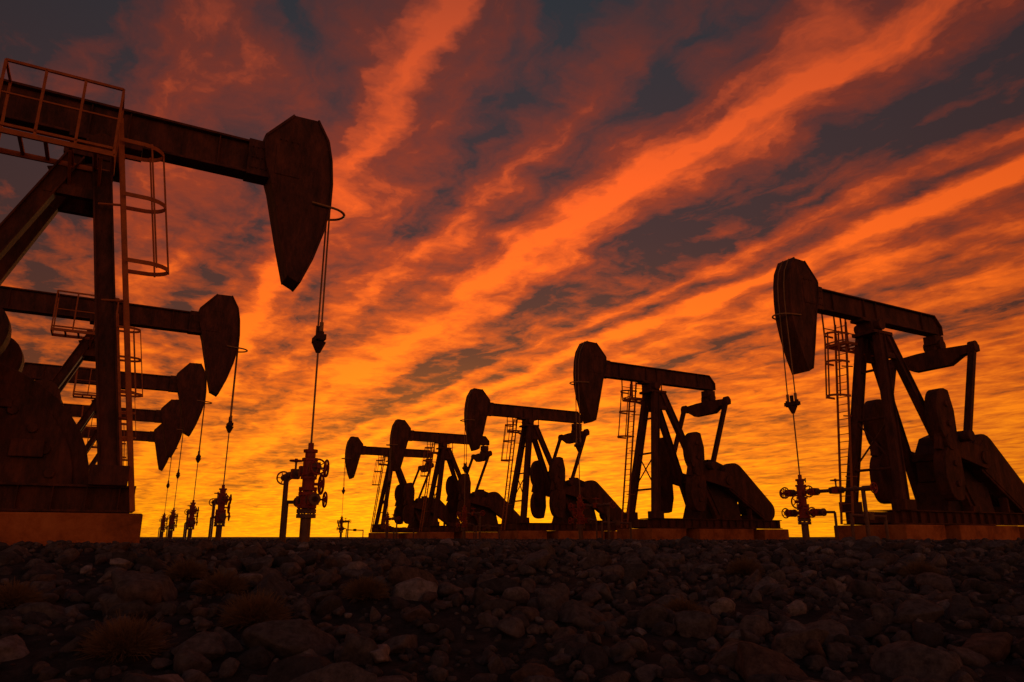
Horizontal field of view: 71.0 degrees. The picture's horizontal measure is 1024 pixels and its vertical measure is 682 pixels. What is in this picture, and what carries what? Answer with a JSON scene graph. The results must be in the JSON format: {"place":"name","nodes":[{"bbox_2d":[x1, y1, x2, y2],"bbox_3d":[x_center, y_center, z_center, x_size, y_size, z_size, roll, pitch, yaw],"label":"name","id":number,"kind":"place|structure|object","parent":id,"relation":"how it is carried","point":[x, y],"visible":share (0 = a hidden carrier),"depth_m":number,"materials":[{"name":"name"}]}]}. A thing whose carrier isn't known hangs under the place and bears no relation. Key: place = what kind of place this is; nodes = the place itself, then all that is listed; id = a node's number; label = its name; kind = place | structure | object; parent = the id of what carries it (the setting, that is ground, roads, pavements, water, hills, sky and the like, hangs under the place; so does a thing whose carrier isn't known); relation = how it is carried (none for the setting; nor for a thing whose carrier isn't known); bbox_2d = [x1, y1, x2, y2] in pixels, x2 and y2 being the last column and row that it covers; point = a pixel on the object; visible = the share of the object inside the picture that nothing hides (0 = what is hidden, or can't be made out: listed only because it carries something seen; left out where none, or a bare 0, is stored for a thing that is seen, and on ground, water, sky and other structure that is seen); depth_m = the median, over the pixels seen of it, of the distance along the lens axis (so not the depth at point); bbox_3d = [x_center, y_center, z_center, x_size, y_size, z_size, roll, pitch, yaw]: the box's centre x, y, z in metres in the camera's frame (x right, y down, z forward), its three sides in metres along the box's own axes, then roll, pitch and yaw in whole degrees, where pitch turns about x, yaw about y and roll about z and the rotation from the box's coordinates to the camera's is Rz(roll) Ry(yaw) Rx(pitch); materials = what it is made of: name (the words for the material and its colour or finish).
{"place":"outdoors","nodes":[
{"label":"outdoors","id":0,"kind":"place"},
{"bbox_2d":[0,537,1023,681],"bbox_3d":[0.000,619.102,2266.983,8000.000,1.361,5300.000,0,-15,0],"label":"ground","id":1,"kind":"structure","parent":0,"point":[396,624],"depth_m":7.11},
{"bbox_2d":[0,577,46,608],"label":"dry shrub","id":2,"kind":"object","parent":1,"relation":"on","point":[13,596],"visible":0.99,"depth_m":7.34,"materials":[{"name":"brown plant"}]},
{"bbox_2d":[22,362,211,499],"bbox_3d":[-22.558,5.300,36.936,12.806,9.751,3.500,8,-17,-28],"label":"pumpjack","id":3,"kind":"object","parent":1,"relation":"on","point":[187,383],"visible":0.27,"depth_m":39.45,"materials":[{"name":"metal"}]},
{"bbox_2d":[63,399,182,506],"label":"pumpjack","id":4,"kind":"object","parent":1,"relation":"on","point":[168,415],"visible":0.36,"depth_m":50.30,"materials":[{"name":"metal"}]},
{"bbox_2d":[0,286,247,484],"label":"pumpjack","id":5,"kind":"object","parent":1,"relation":"on","point":[213,323],"visible":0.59,"depth_m":27.37,"materials":[{"name":"metal"}]},
{"bbox_2d":[72,608,178,662],"bbox_3d":[-3.297,2.512,6.147,0.839,0.429,0.833,0,-15,0],"label":"dry shrub","id":6,"kind":"object","parent":1,"relation":"on","point":[123,638],"visible":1,"depth_m":6.03,"materials":[{"name":"brown plant"}]},
{"bbox_2d":[81,423,177,512],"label":"pumpjack","id":7,"kind":"object","parent":1,"relation":"on","point":[156,435],"visible":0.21,"depth_m":60.50,"materials":[{"name":"metal"}]},
{"bbox_2d":[157,513,167,538],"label":"wellhead","id":8,"kind":"object","parent":1,"relation":"on","point":[163,527],"visible":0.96,"depth_m":59.58,"materials":[{"name":"metal"}]},
{"bbox_2d":[165,508,177,538],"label":"wellhead","id":9,"kind":"object","parent":1,"relation":"on","point":[170,529],"visible":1,"depth_m":49.40,"materials":[{"name":"metal"}]},
{"bbox_2d":[0,58,344,545],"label":"pumpjack","id":10,"kind":"object","parent":1,"relation":"on","point":[53,487],"visible":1,"depth_m":13.71,"materials":[{"name":"metal"}]},
{"bbox_2d":[160,558,210,579],"bbox_3d":[-4.037,2.846,8.935,0.606,0.317,0.592,-12,-19,37],"label":"dry shrub","id":11,"kind":"object","parent":1,"relation":"on","point":[187,570],"visible":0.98,"depth_m":8.84,"materials":[{"name":"brown plant"}]},
{"bbox_2d":[183,500,198,539],"bbox_3d":[-17.713,9.895,39.551,0.560,2.160,3.390,8,-17,-28],"label":"wellhead","id":12,"kind":"object","parent":1,"relation":"on","point":[191,521],"visible":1,"depth_m":38.70,"materials":[{"name":"metal"}]},
{"bbox_2d":[208,485,231,540],"bbox_3d":[-11.513,6.790,28.167,0.560,2.160,3.390,8,-17,-28],"label":"wellhead","id":13,"kind":"object","parent":1,"relation":"on","point":[221,500],"visible":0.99,"depth_m":27.31,"materials":[{"name":"metal"}]},
{"bbox_2d":[190,567,251,596],"bbox_3d":[-3.389,2.812,8.391,0.701,0.364,0.698,0,-15,0],"label":"dry shrub","id":14,"kind":"object","parent":1,"relation":"on","point":[224,583],"visible":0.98,"depth_m":8.29,"materials":[{"name":"brown plant"}]},
{"bbox_2d":[213,586,294,630],"bbox_3d":[-2.557,2.662,7.170,0.833,0.473,0.848,0,-15,0],"label":"dry shrub","id":15,"kind":"object","parent":1,"relation":"on","point":[244,611],"visible":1,"depth_m":7.03,"materials":[{"name":"brown plant"}]},
{"bbox_2d":[276,443,329,542],"bbox_3d":[-4.713,3.449,15.914,0.560,2.160,3.390,8,-17,-28],"label":"wellhead","id":16,"kind":"object","parent":1,"relation":"on","point":[307,500],"visible":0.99,"depth_m":15.09,"materials":[{"name":"metal"}]},
{"bbox_2d":[337,516,363,538],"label":"wellhead","id":17,"kind":"object","parent":1,"relation":"on","point":[341,528],"visible":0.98,"depth_m":67.06,"materials":[{"name":"metal"}]},
{"bbox_2d":[339,574,391,602],"bbox_3d":[-1.683,2.838,8.267,0.633,0.327,0.649,0,-15,0],"label":"dry shrub","id":18,"kind":"object","parent":1,"relation":"on","point":[368,587],"visible":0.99,"depth_m":8.16,"materials":[{"name":"brown plant"}]},
{"bbox_2d":[381,512,413,538],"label":"wellhead","id":19,"kind":"object","parent":1,"relation":"on","point":[387,526],"visible":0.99,"depth_m":56.88,"materials":[{"name":"metal"}]},
{"bbox_2d":[341,436,459,538],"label":"pumpjack","id":20,"kind":"object","parent":1,"relation":"on","point":[408,509],"visible":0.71,"depth_m":70.58,"materials":[{"name":"metal"}]},
{"bbox_2d":[386,419,519,538],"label":"pumpjack","id":21,"kind":"object","parent":1,"relation":"on","point":[402,434],"visible":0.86,"depth_m":60.59,"materials":[{"name":"metal"}]},
{"bbox_2d":[456,505,499,538],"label":"wellhead","id":22,"kind":"object","parent":1,"relation":"on","point":[462,516],"visible":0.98,"depth_m":44.37,"materials":[{"name":"metal"}]},
{"bbox_2d":[0,536,1023,681],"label":"desert rocks","id":23,"kind":"object","parent":1,"relation":"on","point":[301,646],"visible":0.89,"depth_m":7.85,"materials":[{"name":"brown stone"}]},
{"bbox_2d":[460,388,629,538],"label":"pumpjack","id":24,"kind":"object","parent":1,"relation":"on","point":[551,483],"visible":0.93,"depth_m":48.16,"materials":[{"name":"metal"}]},
{"bbox_2d":[568,494,631,539],"bbox_3d":[3.667,8.089,32.930,3.054,2.160,2.011,-9,-18,30],"label":"wellhead","id":25,"kind":"object","parent":1,"relation":"on","point":[579,519],"visible":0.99,"depth_m":33.07,"materials":[{"name":"metal"}]},
{"bbox_2d":[569,341,788,539],"bbox_3d":[8.458,5.442,37.459,12.806,9.751,3.500,8,-17,-28],"label":"pumpjack","id":26,"kind":"object","parent":1,"relation":"on","point":[713,492],"visible":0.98,"depth_m":36.84,"materials":[{"name":"metal"}]},
{"bbox_2d":[724,554,765,577],"bbox_3d":[3.634,3.534,11.281,0.702,0.380,0.724,0,-15,0],"label":"dry shrub","id":27,"kind":"object","parent":1,"relation":"on","point":[743,567],"visible":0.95,"depth_m":11.17,"materials":[{"name":"brown plant"}]},
{"bbox_2d":[779,475,889,539],"bbox_3d":[9.767,5.169,22.221,3.054,2.160,2.011,-9,-18,30],"label":"wellhead","id":28,"kind":"object","parent":1,"relation":"on","point":[804,513],"visible":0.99,"depth_m":22.43,"materials":[{"name":"metal"}]},
{"bbox_2d":[772,257,1023,539],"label":"pumpjack","id":29,"kind":"object","parent":1,"relation":"on","point":[966,483],"visible":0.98,"depth_m":26.04,"materials":[{"name":"metal"}]},
{"bbox_2d":[897,558,945,576],"bbox_3d":[6.135,3.443,10.819,0.677,0.354,0.715,0,-15,0],"label":"dry shrub","id":30,"kind":"object","parent":1,"relation":"on","point":[917,567],"visible":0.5,"depth_m":10.74,"materials":[{"name":"brown plant"}]},
{"bbox_2d":[0,0,1023,536],"label":"sky","id":31,"kind":"structure","parent":0,"point":[518,184],"materials":[{"name":"orange"}]}
]}

